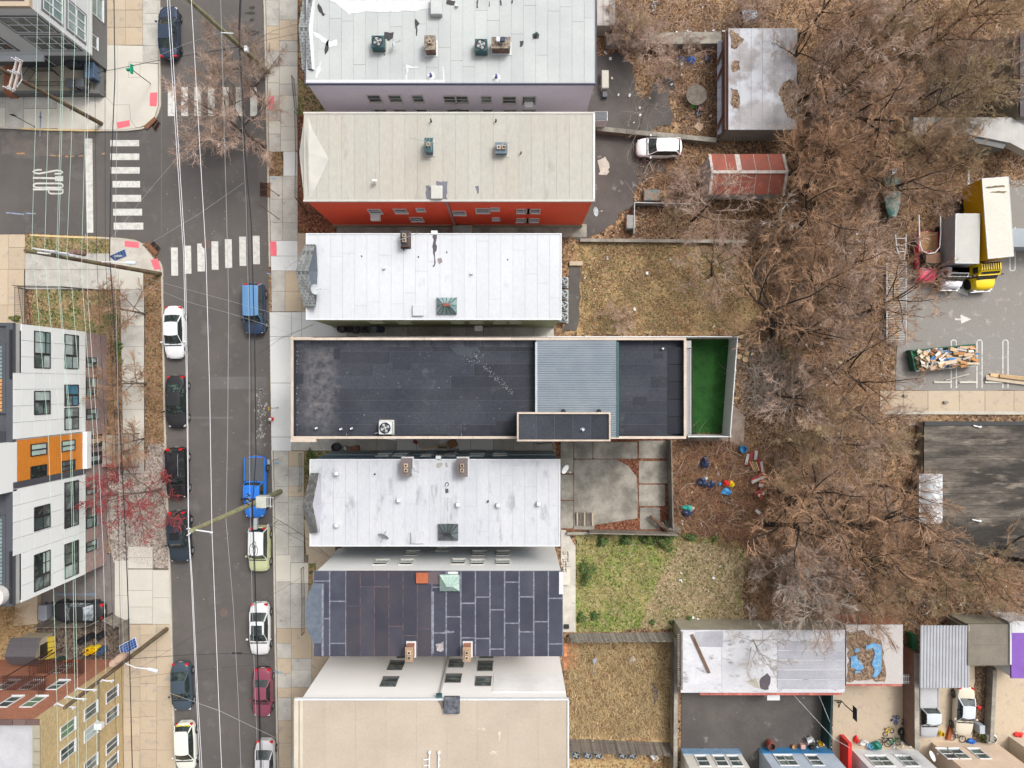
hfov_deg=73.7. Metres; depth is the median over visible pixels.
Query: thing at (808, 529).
bare tree
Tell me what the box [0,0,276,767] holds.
road
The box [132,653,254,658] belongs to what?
overhead wire
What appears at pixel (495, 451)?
window
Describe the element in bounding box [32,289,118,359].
fenced lawn
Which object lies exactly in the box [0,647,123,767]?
brick building
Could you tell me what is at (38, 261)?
sidewalk
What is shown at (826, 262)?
bare tree
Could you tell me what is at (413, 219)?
window
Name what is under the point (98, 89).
retaining wall
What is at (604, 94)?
grey crate
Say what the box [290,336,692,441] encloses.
modern building
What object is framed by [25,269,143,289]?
sidewalk
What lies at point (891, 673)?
garage
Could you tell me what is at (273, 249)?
tactile plate
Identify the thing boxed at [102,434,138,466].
paved path
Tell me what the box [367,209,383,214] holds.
window
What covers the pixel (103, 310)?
street tree
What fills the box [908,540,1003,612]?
bare tree
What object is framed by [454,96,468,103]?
window
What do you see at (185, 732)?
parked car
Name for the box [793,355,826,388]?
bare tree
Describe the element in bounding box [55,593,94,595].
driveway line
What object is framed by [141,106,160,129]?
kerb
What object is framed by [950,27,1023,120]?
bare tree
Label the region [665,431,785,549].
bramble stems
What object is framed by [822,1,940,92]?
bare tree
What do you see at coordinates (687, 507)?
plastic heap
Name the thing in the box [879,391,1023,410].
walkway
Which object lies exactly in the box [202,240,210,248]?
manhole cover
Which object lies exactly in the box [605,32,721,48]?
yard wall
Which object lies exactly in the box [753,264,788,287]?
bare tree
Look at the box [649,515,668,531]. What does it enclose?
fallen post
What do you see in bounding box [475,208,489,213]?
window
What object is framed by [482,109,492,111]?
window
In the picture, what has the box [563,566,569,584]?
ac pad
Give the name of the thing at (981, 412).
kerb
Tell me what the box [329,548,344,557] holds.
door canopy
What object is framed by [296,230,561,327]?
row house
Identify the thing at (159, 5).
kerb
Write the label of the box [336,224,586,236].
side alley
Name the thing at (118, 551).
gravel bed
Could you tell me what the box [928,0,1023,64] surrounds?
bare tree
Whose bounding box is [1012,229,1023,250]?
storage container
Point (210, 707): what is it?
overhead wire
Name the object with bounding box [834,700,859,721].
basketball hoop
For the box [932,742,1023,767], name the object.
terrace house
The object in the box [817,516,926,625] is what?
bare tree
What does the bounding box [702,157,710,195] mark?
door front
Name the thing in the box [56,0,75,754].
overhead wire
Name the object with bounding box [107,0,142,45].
sidewalk
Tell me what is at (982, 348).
bay lines
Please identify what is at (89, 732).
window
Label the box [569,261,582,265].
step box
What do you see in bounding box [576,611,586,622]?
evergreen shrub
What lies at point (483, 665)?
window
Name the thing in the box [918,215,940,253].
tube frame
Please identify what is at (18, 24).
window
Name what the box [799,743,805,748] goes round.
pink box
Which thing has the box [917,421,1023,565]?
warehouse
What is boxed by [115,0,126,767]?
overhead wire
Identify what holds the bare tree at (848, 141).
on the ground at (640, 72)
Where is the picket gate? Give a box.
[903,674,909,683]
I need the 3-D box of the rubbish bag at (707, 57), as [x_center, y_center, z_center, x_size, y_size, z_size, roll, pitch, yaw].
[17.527,-29.178,61.278,0.787,0.444,0.604,0,90,0]
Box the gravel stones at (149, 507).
[127,444,168,566]
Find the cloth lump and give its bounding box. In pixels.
[723,480,729,485]
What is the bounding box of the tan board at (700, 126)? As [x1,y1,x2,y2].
[694,122,704,131]
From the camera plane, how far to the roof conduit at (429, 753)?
51.34 m
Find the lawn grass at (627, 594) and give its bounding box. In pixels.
[25,236,742,630]
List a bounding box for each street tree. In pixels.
[73,449,186,547]
[75,272,157,334]
[81,349,165,412]
[89,410,157,468]
[158,41,290,170]
[181,12,287,123]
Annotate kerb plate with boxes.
[144,117,156,129]
[145,241,157,255]
[267,183,269,197]
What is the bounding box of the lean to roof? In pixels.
[596,0,614,35]
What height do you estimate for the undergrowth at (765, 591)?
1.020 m
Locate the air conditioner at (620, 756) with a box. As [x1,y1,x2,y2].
[617,746,626,758]
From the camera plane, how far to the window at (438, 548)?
60.23 m
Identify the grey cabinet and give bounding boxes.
[974,722,984,733]
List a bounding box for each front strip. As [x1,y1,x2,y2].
[298,233,305,311]
[304,520,334,570]
[308,591,329,682]
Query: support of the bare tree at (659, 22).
on the ground at (640, 72)
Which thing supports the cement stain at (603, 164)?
on the driveway at (613, 196)
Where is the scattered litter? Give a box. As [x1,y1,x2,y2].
[584,6,1009,748]
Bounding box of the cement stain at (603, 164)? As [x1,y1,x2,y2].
[598,157,609,174]
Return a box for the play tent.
[870,741,881,749]
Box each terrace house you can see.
[680,748,749,767]
[759,748,845,767]
[852,749,935,767]
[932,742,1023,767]
[1009,736,1023,762]
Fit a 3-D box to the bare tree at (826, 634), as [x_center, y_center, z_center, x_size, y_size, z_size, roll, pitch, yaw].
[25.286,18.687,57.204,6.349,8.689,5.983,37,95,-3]
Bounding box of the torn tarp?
[850,643,881,677]
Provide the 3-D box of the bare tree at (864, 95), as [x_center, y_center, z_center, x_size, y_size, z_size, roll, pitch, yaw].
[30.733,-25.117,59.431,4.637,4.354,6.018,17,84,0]
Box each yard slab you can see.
[561,442,572,472]
[561,475,572,499]
[561,501,572,527]
[574,442,592,458]
[574,459,637,529]
[593,442,636,458]
[639,441,666,457]
[639,461,667,482]
[639,485,664,505]
[640,508,659,528]
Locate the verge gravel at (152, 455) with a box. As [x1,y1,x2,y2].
[149,443,170,567]
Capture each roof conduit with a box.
[423,750,430,767]
[437,750,440,767]
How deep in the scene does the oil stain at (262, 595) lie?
61.50 m
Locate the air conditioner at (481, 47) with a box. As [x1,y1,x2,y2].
[474,39,488,56]
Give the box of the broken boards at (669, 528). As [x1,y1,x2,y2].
[661,520,680,532]
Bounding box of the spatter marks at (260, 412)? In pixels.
[167,0,267,711]
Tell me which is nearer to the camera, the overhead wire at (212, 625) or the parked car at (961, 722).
the overhead wire at (212, 625)
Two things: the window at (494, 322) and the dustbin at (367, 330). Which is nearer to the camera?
the window at (494, 322)
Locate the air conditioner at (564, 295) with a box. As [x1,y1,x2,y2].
[562,290,567,300]
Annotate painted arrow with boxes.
[955,315,970,323]
[956,288,968,295]
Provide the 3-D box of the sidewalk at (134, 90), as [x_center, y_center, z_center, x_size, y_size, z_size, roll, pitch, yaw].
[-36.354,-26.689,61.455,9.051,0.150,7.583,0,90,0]
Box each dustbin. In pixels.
[331,443,340,450]
[337,326,345,332]
[344,326,352,332]
[351,326,359,333]
[357,326,365,332]
[363,326,371,332]
[369,326,377,332]
[376,326,384,332]
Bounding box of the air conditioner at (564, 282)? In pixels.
[562,277,567,287]
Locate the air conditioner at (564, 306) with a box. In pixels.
[562,301,567,311]
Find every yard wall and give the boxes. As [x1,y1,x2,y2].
[580,238,746,243]
[595,127,716,144]
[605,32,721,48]
[669,632,677,767]
[903,645,919,749]
[984,666,996,742]
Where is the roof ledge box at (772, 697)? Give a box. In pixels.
[764,695,779,699]
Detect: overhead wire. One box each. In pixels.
[31,0,57,752]
[44,18,68,767]
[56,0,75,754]
[58,0,78,767]
[66,9,86,767]
[81,0,96,743]
[87,0,105,664]
[95,122,117,767]
[97,47,236,72]
[105,239,123,767]
[109,0,132,767]
[113,115,234,235]
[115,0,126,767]
[129,680,292,748]
[130,578,299,673]
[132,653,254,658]
[143,283,287,332]
[147,278,299,319]
[167,0,199,762]
[169,0,201,763]
[191,0,221,767]
[220,0,240,759]
[238,0,241,29]
[238,50,262,754]
[238,53,257,752]
[239,30,260,767]
[251,503,261,767]
[254,505,327,555]
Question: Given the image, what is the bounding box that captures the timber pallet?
[576,512,592,525]
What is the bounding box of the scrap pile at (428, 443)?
[413,439,446,448]
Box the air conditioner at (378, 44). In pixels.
[371,35,386,53]
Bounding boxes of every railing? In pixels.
[14,287,22,322]
[17,287,30,324]
[22,66,63,79]
[298,453,302,491]
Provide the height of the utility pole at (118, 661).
15.012 m
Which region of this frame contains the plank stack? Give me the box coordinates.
[985,373,1023,384]
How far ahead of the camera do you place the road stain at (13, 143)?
61.50 m
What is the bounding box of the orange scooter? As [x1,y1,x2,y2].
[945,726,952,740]
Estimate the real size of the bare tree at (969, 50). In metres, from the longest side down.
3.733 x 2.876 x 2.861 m
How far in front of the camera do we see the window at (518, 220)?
58.95 m
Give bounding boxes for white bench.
[601,70,608,90]
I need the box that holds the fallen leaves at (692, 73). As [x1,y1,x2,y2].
[600,0,716,142]
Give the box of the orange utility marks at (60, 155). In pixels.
[17,153,104,156]
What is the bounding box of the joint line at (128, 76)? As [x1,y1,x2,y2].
[106,62,142,126]
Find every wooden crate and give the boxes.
[44,636,54,659]
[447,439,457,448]
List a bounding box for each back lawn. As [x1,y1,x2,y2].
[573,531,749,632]
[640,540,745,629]
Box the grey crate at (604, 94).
[602,90,606,98]
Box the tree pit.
[269,152,282,175]
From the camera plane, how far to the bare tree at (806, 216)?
54.40 m
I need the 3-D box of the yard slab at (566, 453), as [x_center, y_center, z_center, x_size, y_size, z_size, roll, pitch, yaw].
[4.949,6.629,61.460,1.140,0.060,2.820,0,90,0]
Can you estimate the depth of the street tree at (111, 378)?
58.06 m
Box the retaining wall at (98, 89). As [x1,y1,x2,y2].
[0,65,104,96]
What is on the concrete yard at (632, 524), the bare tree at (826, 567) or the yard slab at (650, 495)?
the yard slab at (650, 495)
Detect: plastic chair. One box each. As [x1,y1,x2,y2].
[806,735,814,743]
[859,738,868,746]
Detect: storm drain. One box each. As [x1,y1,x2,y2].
[150,240,160,252]
[152,120,160,131]
[260,182,266,196]
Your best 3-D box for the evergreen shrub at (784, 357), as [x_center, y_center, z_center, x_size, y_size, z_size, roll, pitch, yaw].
[24.617,-2.566,61.245,1.387,0.621,1.355,0,90,0]
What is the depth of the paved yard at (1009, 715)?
61.47 m
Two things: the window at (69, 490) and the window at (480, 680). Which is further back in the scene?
the window at (69, 490)
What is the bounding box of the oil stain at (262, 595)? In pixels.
[171,6,268,731]
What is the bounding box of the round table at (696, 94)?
[686,84,706,104]
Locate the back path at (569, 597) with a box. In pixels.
[561,530,575,631]
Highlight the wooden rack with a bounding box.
[349,445,359,450]
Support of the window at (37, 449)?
in the apartment building at (29, 542)
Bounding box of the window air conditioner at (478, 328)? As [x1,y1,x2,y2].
[475,326,482,330]
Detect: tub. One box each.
[83,645,93,655]
[89,644,100,654]
[96,645,107,655]
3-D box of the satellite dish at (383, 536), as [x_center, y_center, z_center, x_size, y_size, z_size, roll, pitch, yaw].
[-10.020,11.857,53.283,0.758,1.233,0.769,-26,90,0]
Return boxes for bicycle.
[650,0,660,14]
[878,737,893,745]
[885,738,901,746]
[891,715,899,724]
[951,733,965,742]
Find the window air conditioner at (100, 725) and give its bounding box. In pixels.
[94,721,103,729]
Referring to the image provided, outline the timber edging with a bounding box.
[566,531,596,534]
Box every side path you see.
[292,439,553,450]
[347,328,553,337]
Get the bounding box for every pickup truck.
[240,456,268,516]
[912,231,940,282]
[919,685,941,737]
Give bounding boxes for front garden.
[297,80,325,114]
[298,115,336,232]
[304,451,332,519]
[308,563,315,590]
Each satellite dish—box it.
[311,284,320,293]
[378,532,388,542]
[562,465,570,473]
[592,207,602,215]
[927,751,937,761]
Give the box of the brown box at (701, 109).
[698,104,703,112]
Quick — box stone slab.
[730,405,744,444]
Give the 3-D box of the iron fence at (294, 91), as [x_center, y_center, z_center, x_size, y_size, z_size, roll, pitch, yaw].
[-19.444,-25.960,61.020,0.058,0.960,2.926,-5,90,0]
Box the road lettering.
[32,169,63,193]
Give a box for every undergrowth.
[0,604,29,648]
[616,0,724,133]
[633,0,1023,631]
[732,527,796,622]
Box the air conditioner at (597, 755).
[593,748,601,758]
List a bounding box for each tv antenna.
[285,248,307,268]
[410,134,440,149]
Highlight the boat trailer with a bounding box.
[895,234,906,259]
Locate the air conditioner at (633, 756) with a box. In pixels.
[627,748,636,758]
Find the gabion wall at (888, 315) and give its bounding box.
[885,262,905,341]
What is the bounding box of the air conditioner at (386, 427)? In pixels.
[375,420,394,439]
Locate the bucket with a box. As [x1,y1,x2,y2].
[938,731,944,736]
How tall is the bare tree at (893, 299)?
11.937 m
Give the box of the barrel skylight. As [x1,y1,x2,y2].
[917,474,942,523]
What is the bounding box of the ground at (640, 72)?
[10,0,1023,767]
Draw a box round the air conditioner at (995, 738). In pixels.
[984,733,996,742]
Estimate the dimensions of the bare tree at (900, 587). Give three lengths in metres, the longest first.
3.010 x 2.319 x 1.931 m
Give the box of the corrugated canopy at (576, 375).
[535,340,619,436]
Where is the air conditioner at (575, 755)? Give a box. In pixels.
[570,746,579,758]
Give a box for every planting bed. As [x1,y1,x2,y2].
[107,340,122,433]
[972,666,995,741]
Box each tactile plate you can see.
[116,120,129,128]
[125,241,138,247]
[149,92,156,105]
[151,259,160,269]
[267,96,273,109]
[269,241,276,255]
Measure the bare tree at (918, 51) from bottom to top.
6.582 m
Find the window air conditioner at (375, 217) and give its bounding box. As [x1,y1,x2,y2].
[370,214,380,220]
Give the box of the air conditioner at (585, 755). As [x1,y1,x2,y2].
[582,746,590,758]
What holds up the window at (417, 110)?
in the row house at (542, 55)
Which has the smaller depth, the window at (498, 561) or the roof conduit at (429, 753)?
the roof conduit at (429, 753)
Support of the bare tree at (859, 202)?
on the ground at (640, 72)
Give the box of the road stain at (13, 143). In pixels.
[0,131,96,157]
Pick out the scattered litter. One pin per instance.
(780, 384)
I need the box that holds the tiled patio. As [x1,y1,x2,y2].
[563,643,577,669]
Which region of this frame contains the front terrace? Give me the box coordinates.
[292,312,346,336]
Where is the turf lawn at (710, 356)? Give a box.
[686,339,728,432]
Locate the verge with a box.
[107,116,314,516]
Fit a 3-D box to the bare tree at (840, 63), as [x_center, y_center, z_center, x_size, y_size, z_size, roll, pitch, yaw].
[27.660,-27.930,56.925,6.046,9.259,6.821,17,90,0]
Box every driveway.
[38,554,114,623]
[576,51,672,239]
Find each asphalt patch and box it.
[648,81,669,123]
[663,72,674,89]
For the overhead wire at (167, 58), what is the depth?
55.21 m
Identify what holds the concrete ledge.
on the ground at (640, 72)
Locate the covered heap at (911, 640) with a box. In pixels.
[907,631,916,651]
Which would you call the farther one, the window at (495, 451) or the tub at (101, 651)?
the tub at (101, 651)
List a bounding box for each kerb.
[0,126,21,129]
[21,127,100,131]
[30,234,99,238]
[100,128,141,131]
[100,237,143,244]
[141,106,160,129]
[158,0,160,105]
[158,261,163,276]
[161,277,172,632]
[170,633,176,767]
[263,0,270,266]
[271,450,278,767]
[884,411,1023,414]
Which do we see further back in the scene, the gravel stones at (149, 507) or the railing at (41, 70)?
the gravel stones at (149, 507)
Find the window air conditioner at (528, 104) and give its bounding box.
[524,101,532,107]
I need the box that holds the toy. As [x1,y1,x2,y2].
[853,735,858,743]
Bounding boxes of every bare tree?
[592,301,634,335]
[596,4,633,51]
[599,0,647,55]
[614,7,653,40]
[617,27,639,55]
[618,7,652,51]
[618,73,670,165]
[620,10,666,64]
[628,13,688,54]
[632,18,674,70]
[645,7,669,32]
[645,53,680,95]
[657,150,712,220]
[660,202,684,234]
[663,19,706,78]
[670,162,695,190]
[670,162,760,253]
[671,219,750,311]
[683,185,708,214]
[718,239,862,355]
[723,0,767,30]
[728,603,803,687]
[737,0,794,27]
[737,482,870,589]
[746,542,777,588]
[747,221,782,241]
[747,359,844,436]
[747,553,836,620]
[750,466,848,545]
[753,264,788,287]
[755,205,842,282]
[756,190,807,279]
[761,159,876,275]
[764,224,827,281]
[764,448,792,472]
[766,358,789,380]
[767,566,861,662]
[768,435,888,542]
[769,237,795,256]
[770,7,840,95]
[770,417,830,473]
[770,459,805,498]
[771,260,796,278]
[771,541,857,593]
[773,543,873,623]
[774,104,881,201]
[774,215,876,316]
[774,563,802,594]
[774,564,811,589]
[774,578,866,654]
[776,169,864,242]
[776,307,810,346]
[778,292,865,359]
[779,360,814,396]
[780,268,879,340]
[780,341,804,366]
[781,120,881,200]
[782,497,851,569]
[783,24,873,127]
[786,98,864,172]
[786,124,886,220]
[786,428,820,454]
[790,0,883,45]
[791,283,833,321]
[792,224,818,259]
[792,245,835,290]
[793,95,880,147]
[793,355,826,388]
[793,383,858,452]
[794,350,864,415]
[794,485,827,513]
[795,554,863,625]
[799,0,900,66]
[799,396,891,490]
[800,158,838,191]
[800,200,893,279]
[800,415,869,479]
[801,1,894,82]
[801,238,857,279]
[801,304,877,365]
[802,316,933,419]
[803,94,909,201]
[803,253,902,339]
[803,471,830,490]
[805,60,925,177]
[805,553,837,587]
[812,79,855,127]
[813,362,903,442]
[813,497,842,517]
[815,243,856,277]
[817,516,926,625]
[818,576,905,662]
[819,60,897,134]
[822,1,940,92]
[823,120,865,156]
[823,280,911,362]
[824,198,933,297]
[825,476,966,594]
[827,481,860,515]
[827,589,853,612]
[832,114,897,188]
[834,501,911,568]
[840,238,859,260]
[842,231,962,343]
[843,0,895,66]
[843,57,895,129]
[843,395,929,456]
[843,498,872,521]
[845,184,879,223]
[845,411,910,474]
[845,476,909,541]
[849,69,925,144]
[849,152,913,210]
[852,253,887,293]
[853,433,885,467]
[855,490,876,518]
[857,523,959,601]
[857,568,913,627]
[858,562,894,587]
[859,43,943,109]
[861,487,956,558]
[863,124,996,217]
[865,546,931,601]
[866,114,957,202]
[870,154,898,172]
[870,452,967,543]
[871,10,920,56]
[871,12,939,70]
[874,102,985,195]
[874,566,899,594]
[876,425,925,464]
[880,504,919,548]
[882,0,928,30]
[887,0,923,30]
[888,516,992,608]
[892,574,909,608]
[896,0,979,74]
[898,92,931,119]
[902,4,926,25]
[902,31,951,58]
[908,105,980,161]
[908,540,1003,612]
[909,178,935,209]
[911,51,978,122]
[912,589,944,617]
[914,562,980,617]
[915,0,991,56]
[916,38,1013,136]
[925,43,1008,110]
[927,542,1013,613]
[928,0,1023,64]
[930,95,961,116]
[930,103,973,139]
[931,184,964,217]
[934,552,980,592]
[935,43,1023,112]
[943,18,976,67]
[945,106,988,136]
[947,138,990,174]
[949,39,996,63]
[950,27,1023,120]
[955,552,1023,616]
[969,0,1023,36]
[971,599,1013,620]
[972,590,1013,616]
[976,2,1007,20]
[976,28,1023,71]
[979,517,1023,593]
[980,563,1018,582]
[986,540,1022,575]
[995,539,1023,588]
[1000,592,1023,625]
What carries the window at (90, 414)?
in the apartment building at (29, 542)
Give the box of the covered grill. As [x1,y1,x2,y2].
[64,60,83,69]
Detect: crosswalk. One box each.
[110,140,142,229]
[168,87,256,115]
[171,236,259,275]
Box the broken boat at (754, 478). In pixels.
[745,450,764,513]
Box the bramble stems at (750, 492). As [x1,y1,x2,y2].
[661,436,787,561]
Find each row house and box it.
[294,656,568,767]
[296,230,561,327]
[298,0,595,111]
[299,112,594,232]
[302,448,559,545]
[305,546,562,661]
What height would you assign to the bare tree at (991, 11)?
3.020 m
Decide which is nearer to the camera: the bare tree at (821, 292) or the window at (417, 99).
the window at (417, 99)
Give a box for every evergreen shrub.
[8,315,20,321]
[113,341,122,356]
[117,354,122,365]
[306,447,315,465]
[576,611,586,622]
[579,559,595,586]
[590,611,599,620]
[597,534,608,546]
[620,535,632,544]
[638,530,654,544]
[653,535,674,552]
[681,533,697,540]
[710,535,719,542]
[779,348,791,362]
[977,733,987,742]
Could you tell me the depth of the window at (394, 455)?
57.44 m
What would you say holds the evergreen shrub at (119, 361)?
on the planting bed at (109, 366)
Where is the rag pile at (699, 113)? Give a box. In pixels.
[695,105,701,116]
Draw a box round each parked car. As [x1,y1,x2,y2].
[53,599,106,623]
[155,7,182,60]
[160,306,187,358]
[162,375,190,427]
[162,447,191,497]
[165,509,194,561]
[168,660,195,710]
[171,720,198,767]
[240,283,267,334]
[245,525,272,570]
[246,601,272,654]
[249,666,274,716]
[255,737,277,767]
[636,134,681,159]
[949,686,977,735]
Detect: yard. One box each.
[0,66,92,90]
[0,606,36,658]
[37,624,119,658]
[556,439,672,531]
[567,636,670,767]
[572,238,764,335]
[681,693,826,767]
[832,684,913,759]
[918,653,1023,762]
[919,37,1012,116]
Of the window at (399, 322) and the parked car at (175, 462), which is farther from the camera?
the parked car at (175, 462)
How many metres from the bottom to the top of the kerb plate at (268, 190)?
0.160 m
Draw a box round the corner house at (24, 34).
[0,0,106,69]
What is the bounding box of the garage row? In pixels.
[673,619,844,694]
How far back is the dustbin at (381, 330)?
61.06 m
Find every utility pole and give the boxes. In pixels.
[0,57,102,125]
[23,248,161,275]
[54,627,168,709]
[186,0,269,73]
[187,480,282,555]
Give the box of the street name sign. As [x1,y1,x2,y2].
[126,64,150,83]
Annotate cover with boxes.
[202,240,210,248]
[220,609,227,616]
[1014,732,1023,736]
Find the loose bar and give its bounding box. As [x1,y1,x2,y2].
[945,374,969,380]
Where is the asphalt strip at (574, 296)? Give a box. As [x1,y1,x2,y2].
[562,266,580,330]
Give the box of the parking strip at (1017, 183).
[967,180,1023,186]
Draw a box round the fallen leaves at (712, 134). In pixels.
[636,0,1023,623]
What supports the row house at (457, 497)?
on the ground at (640, 72)
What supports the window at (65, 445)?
in the apartment building at (29, 542)
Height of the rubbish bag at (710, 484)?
0.574 m
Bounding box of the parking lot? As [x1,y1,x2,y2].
[895,187,1023,390]
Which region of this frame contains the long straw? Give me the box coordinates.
[565,639,670,740]
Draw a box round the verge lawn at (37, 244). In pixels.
[25,236,108,253]
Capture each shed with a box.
[4,633,52,664]
[702,154,788,199]
[990,612,1023,677]
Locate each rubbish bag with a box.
[682,510,693,515]
[685,56,694,63]
[697,477,706,486]
[700,456,708,468]
[703,55,710,62]
[706,481,714,487]
[721,488,731,494]
[966,738,975,743]
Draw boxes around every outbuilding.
[897,117,1023,157]
[992,34,1023,119]
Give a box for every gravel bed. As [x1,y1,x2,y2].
[107,467,128,562]
[127,446,151,546]
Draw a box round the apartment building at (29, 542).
[0,323,106,605]
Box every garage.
[719,28,796,140]
[831,614,902,685]
[948,614,1009,664]
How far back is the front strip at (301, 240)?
61.41 m
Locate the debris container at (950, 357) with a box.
[906,344,979,371]
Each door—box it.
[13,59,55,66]
[40,642,51,658]
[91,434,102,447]
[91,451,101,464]
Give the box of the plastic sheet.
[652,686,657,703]
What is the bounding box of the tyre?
[898,727,903,735]
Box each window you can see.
[0,17,56,32]
[0,39,16,50]
[0,695,24,707]
[19,695,48,707]
[23,36,79,50]
[23,679,43,689]
[30,442,46,456]
[30,464,46,478]
[34,331,50,368]
[34,391,50,414]
[34,504,50,531]
[34,550,50,591]
[43,0,62,23]
[45,679,70,689]
[55,665,72,672]
[60,716,76,740]
[60,738,76,763]
[61,439,75,451]
[62,459,75,471]
[64,334,78,368]
[64,385,78,405]
[64,407,78,429]
[64,480,78,528]
[64,540,78,578]
[68,0,85,42]
[84,699,98,721]
[84,720,98,743]
[84,751,98,767]
[86,357,96,367]
[86,377,96,397]
[86,408,96,419]
[86,484,96,494]
[86,506,96,528]
[86,539,96,552]
[92,0,103,22]
[92,33,98,50]
[106,684,118,704]
[106,703,118,724]
[106,733,118,755]
[106,750,118,767]
[366,95,383,103]
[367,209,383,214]
[367,321,384,323]
[372,559,389,564]
[373,109,386,111]
[375,453,391,456]
[379,676,398,686]
[380,450,396,452]
[387,95,403,103]
[387,660,404,669]
[392,453,407,456]
[393,109,406,111]
[393,209,408,213]
[396,321,412,323]
[397,450,411,452]
[398,559,414,564]
[403,550,419,555]
[409,217,424,221]
[411,95,424,103]
[415,109,426,111]
[415,208,425,211]
[420,454,432,456]
[435,546,449,550]
[442,96,456,103]
[445,673,461,682]
[446,109,459,111]
[448,659,463,667]
[450,321,464,323]
[451,558,465,563]
[452,211,466,215]
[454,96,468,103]
[456,109,469,111]
[469,321,483,323]
[469,453,484,456]
[470,559,484,564]
[471,450,485,452]
[472,550,485,555]
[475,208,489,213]
[475,676,491,685]
[477,660,493,670]
[481,96,491,103]
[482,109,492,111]
[490,207,499,211]
[492,453,507,455]
[493,321,506,323]
[494,450,507,452]
[495,559,509,564]
[496,550,509,555]
[502,96,516,104]
[503,109,516,111]
[508,321,521,323]
[516,209,529,213]
[516,218,528,222]
[522,96,535,104]
[522,109,535,111]
[525,218,538,222]
[526,209,540,213]
[694,754,711,766]
[712,754,729,766]
[726,754,743,766]
[773,754,799,765]
[804,754,824,765]
[864,754,895,766]
[894,754,920,766]
[935,747,959,758]
[947,747,971,758]
[966,747,991,758]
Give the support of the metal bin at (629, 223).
on the ground at (640, 72)
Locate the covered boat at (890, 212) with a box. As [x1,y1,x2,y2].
[884,168,899,218]
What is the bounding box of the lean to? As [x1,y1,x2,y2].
[716,31,727,134]
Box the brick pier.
[4,65,18,97]
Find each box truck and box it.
[934,214,979,290]
[958,177,1013,292]
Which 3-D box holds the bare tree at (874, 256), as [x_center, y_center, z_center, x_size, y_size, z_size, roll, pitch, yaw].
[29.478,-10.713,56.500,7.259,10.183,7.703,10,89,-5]
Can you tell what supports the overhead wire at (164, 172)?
attached to the utility pole at (118, 255)
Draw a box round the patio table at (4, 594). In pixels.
[0,585,8,605]
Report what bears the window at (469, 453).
in the row house at (457, 497)
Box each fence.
[12,285,117,327]
[27,65,90,87]
[32,613,125,628]
[111,332,123,474]
[117,619,129,656]
[291,75,296,110]
[294,110,322,215]
[300,567,304,635]
[357,336,737,338]
[568,632,673,642]
[569,738,672,756]
[588,529,677,535]
[632,202,634,234]
[635,202,697,206]
[667,439,673,529]
[670,642,673,765]
[686,434,729,436]
[721,337,738,436]
[821,695,832,749]
[840,734,851,767]
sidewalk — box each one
[0,97,56,128]
[0,234,25,268]
[0,269,24,323]
[25,253,109,268]
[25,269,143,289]
[57,45,158,128]
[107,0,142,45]
[110,239,160,271]
[115,561,127,619]
[120,289,144,472]
[124,624,173,767]
[128,547,152,568]
[128,569,169,623]
[143,0,158,63]
[266,0,297,65]
[268,66,297,109]
[268,110,297,151]
[269,312,291,450]
[270,176,297,240]
[271,241,297,270]
[271,271,301,311]
[274,451,303,562]
[275,555,308,627]
[277,628,311,767]
[283,152,297,175]
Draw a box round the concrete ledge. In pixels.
[13,594,40,625]
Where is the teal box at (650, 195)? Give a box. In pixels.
[643,190,658,201]
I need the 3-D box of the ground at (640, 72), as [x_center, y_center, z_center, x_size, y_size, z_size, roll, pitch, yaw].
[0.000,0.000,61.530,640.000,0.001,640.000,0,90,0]
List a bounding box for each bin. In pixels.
[38,602,52,620]
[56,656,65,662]
[65,78,80,90]
[75,78,89,90]
[77,635,84,644]
[84,62,99,81]
[84,632,94,641]
[96,630,106,639]
[625,215,634,230]
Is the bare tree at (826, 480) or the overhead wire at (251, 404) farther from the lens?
the bare tree at (826, 480)
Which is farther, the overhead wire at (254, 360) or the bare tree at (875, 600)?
the bare tree at (875, 600)
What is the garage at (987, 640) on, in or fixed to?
on the ground at (640, 72)
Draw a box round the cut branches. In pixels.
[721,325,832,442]
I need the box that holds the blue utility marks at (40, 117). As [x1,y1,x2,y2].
[6,111,41,214]
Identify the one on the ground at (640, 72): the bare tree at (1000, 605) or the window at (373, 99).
the bare tree at (1000, 605)
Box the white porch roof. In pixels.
[595,112,607,130]
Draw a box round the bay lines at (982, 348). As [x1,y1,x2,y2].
[951,227,1015,387]
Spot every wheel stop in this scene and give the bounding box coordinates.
[933,381,951,382]
[959,381,976,382]
[985,381,1001,382]
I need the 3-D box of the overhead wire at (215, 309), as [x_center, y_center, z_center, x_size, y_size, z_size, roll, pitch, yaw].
[-23.584,-5.923,54.749,11.320,2.515,0.290,19,90,0]
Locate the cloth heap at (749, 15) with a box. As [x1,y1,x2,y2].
[742,10,756,20]
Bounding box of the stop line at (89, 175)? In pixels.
[85,139,92,232]
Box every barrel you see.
[738,445,746,452]
[765,739,775,750]
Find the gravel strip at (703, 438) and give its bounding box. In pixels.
[687,437,727,440]
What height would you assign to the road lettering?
0.002 m
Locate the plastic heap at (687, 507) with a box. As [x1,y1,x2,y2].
[681,505,691,509]
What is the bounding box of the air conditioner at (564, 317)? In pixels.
[558,312,567,322]
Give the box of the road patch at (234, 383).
[161,110,266,418]
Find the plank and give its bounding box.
[691,634,710,672]
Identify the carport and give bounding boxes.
[903,616,969,687]
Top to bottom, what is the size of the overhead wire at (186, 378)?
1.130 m

